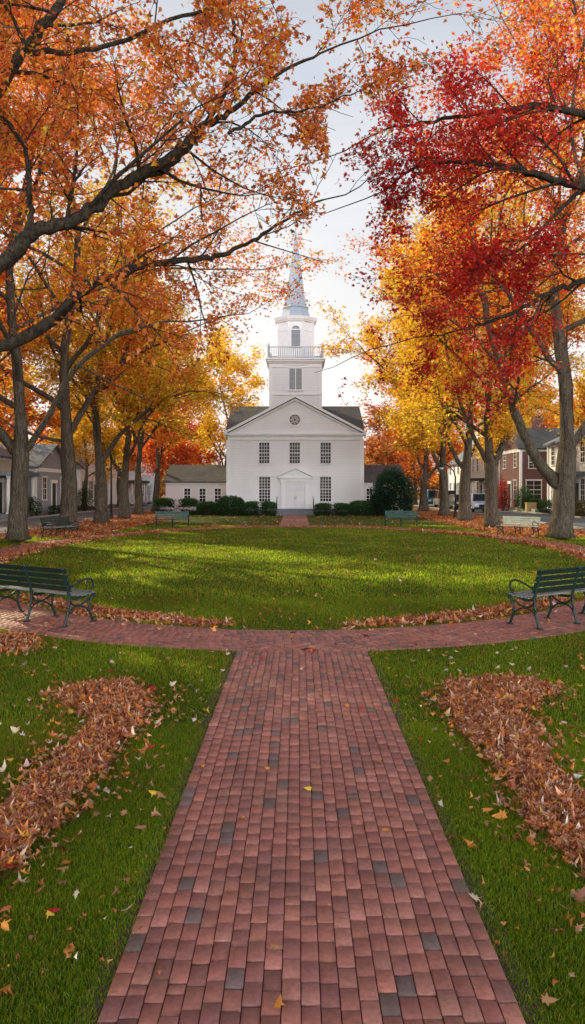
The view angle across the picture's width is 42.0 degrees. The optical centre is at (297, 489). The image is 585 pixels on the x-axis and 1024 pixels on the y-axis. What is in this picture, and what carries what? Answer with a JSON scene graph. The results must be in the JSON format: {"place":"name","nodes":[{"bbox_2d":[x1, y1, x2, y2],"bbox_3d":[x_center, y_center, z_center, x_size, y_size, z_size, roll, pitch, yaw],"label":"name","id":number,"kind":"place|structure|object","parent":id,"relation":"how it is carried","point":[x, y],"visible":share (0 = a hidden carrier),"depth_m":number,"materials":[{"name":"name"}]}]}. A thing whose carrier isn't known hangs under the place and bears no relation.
{"place":"outdoors","nodes":[
{"label":"outdoors","id":0,"kind":"place"},
{"bbox_2d":[0,505,165,531],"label":"road","id":1,"kind":"structure","parent":0,"point":[34,522],"depth_m":53.63,"materials":[{"name":"grey asphalt"}]},
{"bbox_2d":[0,490,584,1023],"bbox_3d":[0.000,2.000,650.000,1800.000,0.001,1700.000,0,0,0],"label":"ground","id":2,"kind":"structure","parent":0,"point":[328,520],"depth_m":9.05,"materials":[{"name":"green plant"}]},
{"bbox_2d":[0,984,13,996],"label":"fallen leaf","id":3,"kind":"object","parent":2,"relation":"on","point":[5,989],"visible":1,"depth_m":3.00,"materials":[{"name":"orange plant"}]},
{"bbox_2d":[0,446,39,518],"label":"house","id":4,"kind":"structure","parent":2,"relation":"on","point":[5,465],"depth_m":53.66,"materials":[{"name":"grey wood"}]},
{"bbox_2d":[0,478,4,512],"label":"door","id":5,"kind":"structure","parent":4,"relation":"in","point":[2,480],"depth_m":53.34,"materials":[{"name":"green paint"}]},
{"bbox_2d":[0,358,44,443],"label":"tree","id":6,"kind":"object","parent":2,"relation":"on","point":[27,376],"visible":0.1,"depth_m":78.41,"materials":[{"name":"orange plant"}]},
{"bbox_2d":[0,355,46,432],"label":"tree","id":7,"kind":"object","parent":2,"relation":"on","point":[8,382],"visible":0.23,"depth_m":63.72,"materials":[{"name":"orange plant"}]},
{"bbox_2d":[0,21,47,126],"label":"maple tree","id":8,"kind":"object","parent":2,"relation":"on","point":[4,25],"visible":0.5,"depth_m":14.21,"materials":[{"name":"orange plant"}]},
{"bbox_2d":[0,630,58,656],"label":"leaf pile","id":9,"kind":"object","parent":2,"relation":"on","point":[20,638],"visible":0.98,"depth_m":9.66,"materials":[{"name":"brown plant"}]},
{"bbox_2d":[0,444,61,514],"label":"house","id":10,"kind":"structure","parent":2,"relation":"on","point":[47,482],"depth_m":60.26,"materials":[{"name":"beige wood"}]},
{"bbox_2d":[42,476,47,499],"bbox_3d":[-19.740,-0.071,59.500,0.119,1.896,1.138,0,0,0],"label":"window","id":11,"kind":"structure","parent":10,"relation":"in","point":[44,478],"depth_m":59.48,"materials":[{"name":"white paint"}]},
{"bbox_2d":[51,480,57,509],"bbox_3d":[-19.734,0.450,61.700,0.128,2.400,1.400,0,0,0],"label":"door","id":12,"kind":"structure","parent":10,"relation":"in","point":[53,486],"depth_m":61.59,"materials":[{"name":"green paint"}]},
{"bbox_2d":[28,495,42,516],"bbox_3d":[-19.201,1.231,54.515,1.974,1.591,1.924,0,0,0],"label":"shrub","id":13,"kind":"object","parent":2,"relation":"on","point":[30,509],"visible":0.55,"depth_m":54.34,"materials":[{"name":"green plant"}]},
{"bbox_2d":[48,504,59,514],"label":"hedge","id":14,"kind":"object","parent":2,"relation":"on","point":[54,508],"visible":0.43,"depth_m":59.52,"materials":[{"name":"green plant"}]},
{"bbox_2d":[0,118,115,455],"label":"maple tree","id":15,"kind":"object","parent":2,"relation":"on","point":[52,424],"visible":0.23,"depth_m":47.33,"materials":[{"name":"orange plant"}]},
{"bbox_2d":[40,516,79,538],"bbox_3d":[-9.756,1.573,31.302,0.653,0.870,1.780,0,0,21],"label":"park bench","id":16,"kind":"object","parent":2,"relation":"on","point":[48,522],"visible":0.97,"depth_m":31.30,"materials":[{"name":"green paint"}]},
{"bbox_2d":[29,385,92,443],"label":"tree","id":17,"kind":"object","parent":2,"relation":"on","point":[42,434],"visible":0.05,"depth_m":95.25,"materials":[{"name":"orange plant"}]},
{"bbox_2d":[0,504,151,521],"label":"kerb","id":18,"kind":"structure","parent":2,"relation":"on","point":[59,514],"depth_m":56.79,"materials":[{"name":"concrete"}]},
{"bbox_2d":[53,434,109,510],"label":"house","id":19,"kind":"structure","parent":2,"relation":"on","point":[80,472],"depth_m":73.02,"materials":[{"name":"grey wood"}]},
{"bbox_2d":[77,485,93,510],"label":"shrub","id":20,"kind":"object","parent":2,"relation":"on","point":[80,493],"visible":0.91,"depth_m":68.03,"materials":[{"name":"green plant"}]},
{"bbox_2d":[42,386,130,510],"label":"tree","id":21,"kind":"object","parent":2,"relation":"on","point":[78,442],"visible":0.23,"depth_m":68.66,"materials":[{"name":"orange plant"}]},
{"bbox_2d":[0,529,181,563],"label":"leaf pile","id":22,"kind":"object","parent":2,"relation":"on","point":[4,558],"visible":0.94,"depth_m":26.84,"materials":[{"name":"brown plant"}]},
{"bbox_2d":[0,675,187,930],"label":"leaf pile","id":23,"kind":"object","parent":2,"relation":"on","point":[107,705],"visible":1,"depth_m":5.43,"materials":[{"name":"brown plant"}]},
{"bbox_2d":[93,443,113,518],"bbox_3d":[-12.515,-0.520,49.000,1.334,5.040,0.464,0,0,0],"label":"street lamp","id":24,"kind":"object","parent":2,"relation":"on","point":[111,515],"visible":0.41,"depth_m":48.95,"materials":[{"name":"black metal"}]},
{"bbox_2d":[0,0,214,251],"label":"maple tree","id":25,"kind":"object","parent":2,"relation":"on","point":[7,209],"visible":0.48,"depth_m":19.94,"materials":[{"name":"orange plant"}]},
{"bbox_2d":[81,439,149,506],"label":"house","id":26,"kind":"structure","parent":2,"relation":"on","point":[130,488],"depth_m":84.59,"materials":[{"name":"grey"}]},
{"bbox_2d":[82,419,160,506],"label":"tree","id":27,"kind":"object","parent":2,"relation":"on","point":[132,459],"visible":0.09,"depth_m":82.23,"materials":[{"name":"orange plant"}]},
{"bbox_2d":[6,592,245,629],"bbox_3d":[-3.153,1.967,12.274,5.713,0.346,1.352,0,0,34],"label":"leaf pile","id":28,"kind":"object","parent":2,"relation":"on","point":[122,613],"visible":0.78,"depth_m":11.74,"materials":[{"name":"brown plant"}]},
{"bbox_2d":[0,153,258,522],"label":"maple tree","id":29,"kind":"object","parent":2,"relation":"on","point":[101,494],"visible":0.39,"depth_m":41.85,"materials":[{"name":"orange plant"}]},
{"bbox_2d":[36,235,230,518],"bbox_3d":[-11.487,-7.263,50.962,12.427,18.527,13.180,0,0,-24],"label":"maple tree","id":30,"kind":"object","parent":2,"relation":"on","point":[109,436],"visible":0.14,"depth_m":49.62,"materials":[{"name":"orange plant"}]},
{"bbox_2d":[132,459,155,503],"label":"house","id":31,"kind":"structure","parent":2,"relation":"on","point":[150,485],"depth_m":101.79,"materials":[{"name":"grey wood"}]},
{"bbox_2d":[94,332,207,511],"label":"maple tree","id":32,"kind":"object","parent":2,"relation":"on","point":[157,479],"visible":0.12,"depth_m":65.68,"materials":[{"name":"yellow plant"}]},
{"bbox_2d":[0,0,307,541],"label":"maple tree","id":33,"kind":"object","parent":2,"relation":"on","point":[19,447],"visible":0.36,"depth_m":28.27,"materials":[{"name":"orange plant"}]},
{"bbox_2d":[69,311,245,514],"bbox_3d":[-11.050,-6.709,56.443,10.184,17.419,13.432,0,0,29],"label":"maple tree","id":34,"kind":"object","parent":2,"relation":"on","point":[138,496],"visible":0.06,"depth_m":56.93,"materials":[{"name":"orange plant"}]},
{"bbox_2d":[131,409,204,478],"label":"tree","id":35,"kind":"object","parent":2,"relation":"on","point":[181,452],"visible":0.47,"depth_m":73.62,"materials":[{"name":"orange plant"}]},
{"bbox_2d":[155,511,188,527],"bbox_3d":[-6.551,1.573,39.806,1.780,0.870,0.653,0,0,-13],"label":"park bench","id":36,"kind":"object","parent":2,"relation":"on","point":[172,517],"visible":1,"depth_m":39.97,"materials":[{"name":"green paint"}]},
{"bbox_2d":[152,497,199,514],"bbox_3d":[-9.579,1.336,59.980,3.963,1.415,1.831,0,0,0],"label":"hedge","id":37,"kind":"object","parent":2,"relation":"on","point":[185,502],"visible":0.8,"depth_m":59.49,"materials":[{"name":"green plant"}]},
{"bbox_2d":[0,0,365,529],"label":"maple tree","id":38,"kind":"object","parent":2,"relation":"on","point":[69,504],"visible":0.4,"depth_m":35.68,"materials":[{"name":"orange plant"}]},
{"bbox_2d":[166,417,225,464],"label":"tree","id":39,"kind":"object","parent":2,"relation":"on","point":[208,456],"visible":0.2,"depth_m":90.61,"materials":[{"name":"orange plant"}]},
{"bbox_2d":[196,501,215,514],"bbox_3d":[-7.082,1.443,59.506,1.929,1.173,1.761,0,0,0],"label":"shrub","id":40,"kind":"object","parent":2,"relation":"on","point":[202,507],"visible":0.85,"depth_m":58.94,"materials":[{"name":"green plant"}]},
{"bbox_2d":[176,319,268,464],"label":"tree","id":41,"kind":"object","parent":2,"relation":"on","point":[210,426],"visible":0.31,"depth_m":77.52,"materials":[{"name":"yellow plant"}]},
{"bbox_2d":[214,495,246,515],"bbox_3d":[-5.079,1.228,57.596,2.532,1.618,1.759,0,0,0],"label":"shrub","id":42,"kind":"object","parent":2,"relation":"on","point":[232,504],"visible":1,"depth_m":57.15,"materials":[{"name":"green plant"}]},
{"bbox_2d":[243,500,277,515],"bbox_3d":[-2.903,1.439,57.805,2.779,1.206,1.758,0,0,0],"label":"hedge","id":43,"kind":"object","parent":2,"relation":"on","point":[265,506],"visible":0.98,"depth_m":57.26,"materials":[{"name":"green plant"}]},
{"bbox_2d":[103,431,438,497],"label":"woods","id":44,"kind":"object","parent":2,"relation":"on","point":[163,488],"visible":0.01,"depth_m":161.52,"materials":[{"name":"orange plant"}]},
{"bbox_2d":[0,0,561,386],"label":"maple tree","id":45,"kind":"object","parent":2,"relation":"on","point":[156,168],"visible":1,"depth_m":9.27,"materials":[{"name":"orange plant"}]},
{"bbox_2d":[163,223,405,514],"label":"church","id":46,"kind":"structure","parent":2,"relation":"on","point":[295,447],"depth_m":60.00,"materials":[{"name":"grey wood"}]},
{"bbox_2d":[258,442,270,463],"bbox_3d":[-2.640,-2.843,59.950,1.010,1.760,0.099,0,0,0],"label":"window","id":47,"kind":"structure","parent":46,"relation":"in","point":[263,447],"depth_m":59.99,"materials":[{"name":"white paint"}]},
{"bbox_2d":[258,475,271,501],"bbox_3d":[-2.610,-0.021,59.940,1.098,2.116,0.119,0,0,0],"label":"window","id":48,"kind":"structure","parent":46,"relation":"in","point":[264,481],"depth_m":59.99,"materials":[{"name":"white paint"}]},
{"bbox_2d":[285,484,294,508],"bbox_3d":[-0.609,0.570,59.961,0.782,1.940,0.074,0,0,0],"label":"door","id":49,"kind":"structure","parent":46,"relation":"in","point":[289,488],"depth_m":59.93,"materials":[{"name":"white paint"}]},
{"bbox_2d":[288,442,300,463],"bbox_3d":[-0.240,-2.843,59.950,1.010,1.760,0.099,0,0,0],"label":"window","id":50,"kind":"structure","parent":46,"relation":"in","point":[294,447],"depth_m":59.99,"materials":[{"name":"white paint"}]},
{"bbox_2d":[288,413,301,426],"bbox_3d":[-0.240,-5.460,59.939,1.120,1.120,0.079,0,0,0],"label":"round window","id":51,"kind":"structure","parent":46,"relation":"in","point":[294,419],"depth_m":59.93,"materials":[{"name":"white paint"}]},
{"bbox_2d":[295,484,304,508],"bbox_3d":[0.189,0.570,59.961,0.782,1.940,0.074,0,0,0],"label":"door","id":52,"kind":"structure","parent":46,"relation":"in","point":[299,488],"depth_m":59.93,"materials":[{"name":"white paint"}]},
{"bbox_2d":[319,442,331,463],"bbox_3d":[2.190,-2.843,59.950,1.010,1.760,0.099,0,0,0],"label":"window","id":53,"kind":"structure","parent":46,"relation":"in","point":[325,447],"depth_m":59.99,"materials":[{"name":"white paint"}]},
{"bbox_2d":[319,475,332,501],"bbox_3d":[2.190,-0.021,59.940,1.098,2.116,0.119,0,0,0],"label":"window","id":54,"kind":"structure","parent":46,"relation":"in","point":[325,481],"depth_m":59.99,"materials":[{"name":"white paint"}]},
{"bbox_2d":[0,510,584,983],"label":"fallen leaves","id":55,"kind":"object","parent":2,"relation":"on","point":[116,524],"depth_m":33.50,"materials":[{"name":"orange plant"}]},
{"bbox_2d":[313,502,350,515],"bbox_3d":[2.660,1.507,57.788,3.031,1.069,1.765,0,0,0],"label":"hedge","id":56,"kind":"object","parent":2,"relation":"on","point":[341,507],"visible":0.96,"depth_m":57.25,"materials":[{"name":"green plant"}]},
{"bbox_2d":[348,500,375,515],"bbox_3d":[4.872,1.410,57.622,2.355,1.239,1.827,0,0,0],"label":"shrub","id":57,"kind":"object","parent":2,"relation":"on","point":[357,509],"visible":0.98,"depth_m":57.08,"materials":[{"name":"green plant"}]},
{"bbox_2d":[354,396,420,481],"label":"tree","id":58,"kind":"object","parent":2,"relation":"on","point":[374,443],"visible":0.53,"depth_m":85.30,"materials":[{"name":"orange plant"}]},
{"bbox_2d":[368,464,415,515],"bbox_3d":[7.056,0.065,57.188,3.613,3.923,3.245,0,0,0],"label":"evergreen tree","id":59,"kind":"object","parent":2,"relation":"on","point":[401,496],"visible":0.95,"depth_m":56.51,"materials":[{"name":"green plant"}]},
{"bbox_2d":[384,510,417,526],"bbox_3d":[5.501,1.573,40.606,1.780,0.870,0.653,0,0,12],"label":"park bench","id":60,"kind":"object","parent":2,"relation":"on","point":[401,514],"visible":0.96,"depth_m":40.77,"materials":[{"name":"green paint"}]},
{"bbox_2d":[356,307,465,510],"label":"maple tree","id":61,"kind":"object","parent":2,"relation":"on","point":[423,501],"visible":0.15,"depth_m":65.70,"materials":[{"name":"yellow plant"}]},
{"bbox_2d":[386,400,438,504],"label":"tree","id":62,"kind":"object","parent":2,"relation":"on","point":[417,477],"visible":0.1,"depth_m":91.77,"materials":[{"name":"orange plant"}]},
{"bbox_2d":[268,8,584,437],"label":"maple tree","id":63,"kind":"object","parent":2,"relation":"on","point":[477,263],"visible":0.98,"depth_m":12.14,"materials":[{"name":"red plant"}]},
{"bbox_2d":[310,210,553,515],"bbox_3d":[9.114,-8.928,52.789,16.072,21.856,16.498,0,0,-15],"label":"maple tree","id":64,"kind":"object","parent":2,"relation":"on","point":[444,507],"visible":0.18,"depth_m":54.31,"materials":[{"name":"yellow plant"}]},
{"bbox_2d":[417,417,476,486],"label":"tree","id":65,"kind":"object","parent":2,"relation":"on","point":[434,480],"visible":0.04,"depth_m":118.21,"materials":[{"name":"orange plant"}]},
{"bbox_2d":[438,464,457,516],"bbox_3d":[10.235,0.130,52.000,1.334,3.740,0.464,0,0,0],"label":"street lamp","id":66,"kind":"object","parent":2,"relation":"on","point":[440,466],"visible":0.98,"depth_m":51.95,"materials":[{"name":"black metal"}]},
{"bbox_2d":[328,594,584,630],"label":"leaf pile","id":67,"kind":"object","parent":2,"relation":"on","point":[488,611],"visible":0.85,"depth_m":11.62,"materials":[{"name":"brown plant"}]},
{"bbox_2d":[331,0,584,539],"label":"maple tree","id":68,"kind":"object","parent":2,"relation":"on","point":[561,479],"visible":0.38,"depth_m":29.55,"materials":[{"name":"orange plant"}]},
{"bbox_2d":[368,160,552,520],"bbox_3d":[9.833,-9.181,45.713,11.980,22.361,17.736,0,0,16],"label":"maple tree","id":69,"kind":"object","parent":2,"relation":"on","point":[465,509],"visible":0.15,"depth_m":46.10,"materials":[{"name":"orange plant"}]},
{"bbox_2d":[448,443,473,493],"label":"house","id":70,"kind":"structure","parent":2,"relation":"on","point":[451,477],"depth_m":99.62,"materials":[{"name":"white stone"}]},
{"bbox_2d":[355,86,584,526],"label":"maple tree","id":71,"kind":"object","parent":2,"relation":"on","point":[491,515],"visible":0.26,"depth_m":38.63,"materials":[{"name":"orange plant"}]},
{"bbox_2d":[470,438,498,502],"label":"house","id":72,"kind":"structure","parent":2,"relation":"on","point":[477,481],"depth_m":84.25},
{"bbox_2d":[387,0,584,308],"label":"maple tree","id":73,"kind":"object","parent":2,"relation":"on","point":[565,27],"visible":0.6,"depth_m":22.34,"materials":[{"name":"red plant"}]},
{"bbox_2d":[404,670,584,933],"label":"leaf pile","id":74,"kind":"object","parent":2,"relation":"on","point":[500,700],"visible":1,"depth_m":5.66,"materials":[{"name":"brown plant"}]},
{"bbox_2d":[411,527,584,560],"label":"leaf pile","id":75,"kind":"object","parent":2,"relation":"on","point":[570,552],"visible":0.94,"depth_m":27.81,"materials":[{"name":"brown plant"}]},
{"bbox_2d":[413,505,584,529],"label":"kerb","id":76,"kind":"structure","parent":2,"relation":"on","point":[576,527],"depth_m":47.13,"materials":[{"name":"concrete"}]},
{"bbox_2d":[418,501,584,518],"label":"kerb","id":77,"kind":"structure","parent":2,"relation":"on","point":[542,513],"depth_m":61.16,"materials":[{"name":"concrete"}]},
{"bbox_2d":[498,478,510,510],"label":"red shrub","id":78,"kind":"object","parent":2,"relation":"on","point":[503,482],"visible":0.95,"depth_m":69.91,"materials":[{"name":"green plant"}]},
{"bbox_2d":[461,402,558,506],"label":"tree","id":79,"kind":"object","parent":2,"relation":"on","point":[496,441],"visible":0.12,"depth_m":76.63,"materials":[{"name":"orange plant"}]},
{"bbox_2d":[496,515,540,535],"bbox_3d":[9.305,1.573,32.205,0.653,0.870,1.780,0,0,-44],"label":"park bench","id":80,"kind":"object","parent":2,"relation":"on","point":[533,521],"visible":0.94,"depth_m":32.27,"materials":[{"name":"beige paint"}]},
{"bbox_2d":[516,485,532,511],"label":"shrub","id":81,"kind":"object","parent":2,"relation":"on","point":[519,500],"visible":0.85,"depth_m":66.22,"materials":[{"name":"green plant"}]},
{"bbox_2d":[525,503,536,512],"bbox_3d":[19.750,1.570,64.600,0.880,0.860,0.680,0,0,0],"label":"utility box","id":82,"kind":"object","parent":2,"relation":"on","point":[528,506],"visible":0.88,"depth_m":64.30,"materials":[{"name":"beige paint"}]},
{"bbox_2d":[523,494,543,510],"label":"shrub","id":83,"kind":"object","parent":2,"relation":"on","point":[534,495],"visible":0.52,"depth_m":66.63,"materials":[{"name":"green plant"}]},
{"bbox_2d":[496,416,576,511],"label":"house","id":84,"kind":"structure","parent":2,"relation":"on","point":[517,469],"depth_m":69.24,"materials":[{"name":"red brick"}]},
{"bbox_2d":[507,481,511,506],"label":"door","id":85,"kind":"structure","parent":84,"relation":"in","point":[509,483],"depth_m":71.12,"materials":[{"name":"white paint"}]},
{"bbox_2d":[525,479,542,499],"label":"window","id":86,"kind":"structure","parent":84,"relation":"in","point":[535,485],"depth_m":68.00,"materials":[{"name":"white paint"}]},
{"bbox_2d":[538,499,551,512],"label":"hedge","id":87,"kind":"object","parent":2,"relation":"on","point":[547,503],"visible":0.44,"depth_m":61.67,"materials":[{"name":"green plant"}]},
{"bbox_2d":[535,993,558,1005],"bbox_3d":[0.957,1.962,2.935,0.095,0.012,0.054,0,25,11],"label":"fallen leaf","id":88,"kind":"object","parent":2,"relation":"on","point":[546,999],"visible":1,"depth_m":2.93,"materials":[{"name":"plant"}]},
{"bbox_2d":[523,379,582,427],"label":"tree","id":89,"kind":"object","parent":2,"relation":"on","point":[545,424],"visible":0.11,"depth_m":95.85,"materials":[{"name":"orange plant"}]},
{"bbox_2d":[543,428,584,516],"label":"house","id":90,"kind":"structure","parent":2,"relation":"on","point":[552,447],"depth_m":57.21,"materials":[{"name":"stone"}]},
{"bbox_2d":[550,445,555,465],"bbox_3d":[20.939,-2.771,62.600,0.119,1.696,1.088,0,0,0],"label":"window","id":91,"kind":"structure","parent":90,"relation":"in","point":[552,448],"depth_m":62.55,"materials":[{"name":"white paint"}]},
{"bbox_2d":[575,479,580,504],"bbox_3d":[20.934,0.450,57.200,0.128,2.400,1.400,0,0,0],"label":"door","id":92,"kind":"structure","parent":90,"relation":"in","point":[577,485],"depth_m":57.08,"materials":[{"name":"white paint"}]},
{"bbox_2d":[579,477,584,500],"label":"window","id":93,"kind":"structure","parent":90,"relation":"in","point":[582,484],"depth_m":56.18,"materials":[{"name":"white paint"}]},
{"bbox_2d":[579,440,584,462],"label":"window","id":94,"kind":"structure","parent":90,"relation":"in","point":[582,454],"depth_m":56.18,"materials":[{"name":"white paint"}]},
{"bbox_2d":[552,366,584,427],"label":"tree","id":95,"kind":"object","parent":2,"relation":"on","point":[581,415],"visible":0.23,"depth_m":79.06,"materials":[{"name":"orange plant"}]},
{"bbox_2d":[575,499,584,516],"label":"shrub","id":96,"kind":"object","parent":2,"relation":"on","point":[579,509],"visible":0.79,"depth_m":54.05,"materials":[{"name":"green plant"}]},
{"bbox_2d":[0,526,584,652],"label":"ring path","id":97,"kind":"structure","parent":0,"point":[562,620],"depth_m":10.51,"materials":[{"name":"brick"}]},
{"bbox_2d":[0,564,96,627],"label":"park bench","id":98,"kind":"object","parent":97,"relation":"on","point":[53,590],"visible":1,"depth_m":11.34,"materials":[{"name":"green paint"}]},
{"bbox_2d":[506,565,584,629],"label":"park bench","id":99,"kind":"object","parent":97,"relation":"on","point":[550,592],"visible":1,"depth_m":11.09,"materials":[{"name":"green paint"}]},
{"bbox_2d":[0,0,584,489],"label":"sky","id":100,"kind":"structure","parent":0,"point":[340,222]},
{"bbox_2d":[279,515,308,525],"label":"brick path","id":101,"kind":"structure","parent":0,"point":[289,519],"depth_m":48.03,"materials":[{"name":"red brick"}]},
{"bbox_2d":[74,650,547,1023],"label":"brick path","id":102,"kind":"structure","parent":0,"point":[454,967],"depth_m":3.82,"materials":[{"name":"red brick"}]},
{"bbox_2d":[274,995,284,1012],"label":"fallen leaf","id":103,"kind":"object","parent":102,"relation":"on","point":[278,1003],"visible":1,"depth_m":2.92,"materials":[{"name":"orange plant"}]},
{"bbox_2d":[412,501,584,526],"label":"road","id":104,"kind":"structure","parent":0,"point":[579,522],"depth_m":57.70,"materials":[{"name":"grey asphalt"}]},
{"bbox_2d":[427,490,438,505],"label":"parked car","id":105,"kind":"object","parent":104,"relation":"on","point":[430,494],"visible":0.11,"depth_m":87.84,"materials":[{"name":"teal paint"}]},
{"bbox_2d":[433,490,458,507],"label":"parked car","id":106,"kind":"object","parent":104,"relation":"on","point":[436,500],"visible":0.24,"depth_m":81.32,"materials":[{"name":"white paint"}]},
{"bbox_2d":[449,494,458,509],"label":"parked car","id":107,"kind":"object","parent":104,"relation":"on","point":[451,499],"visible":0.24,"depth_m":72.86,"materials":[{"name":"paint"}]},
{"bbox_2d":[470,493,484,511],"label":"parked car","id":108,"kind":"object","parent":104,"relation":"on","point":[477,500],"visible":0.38,"depth_m":65.24,"materials":[{"name":"white paint"}]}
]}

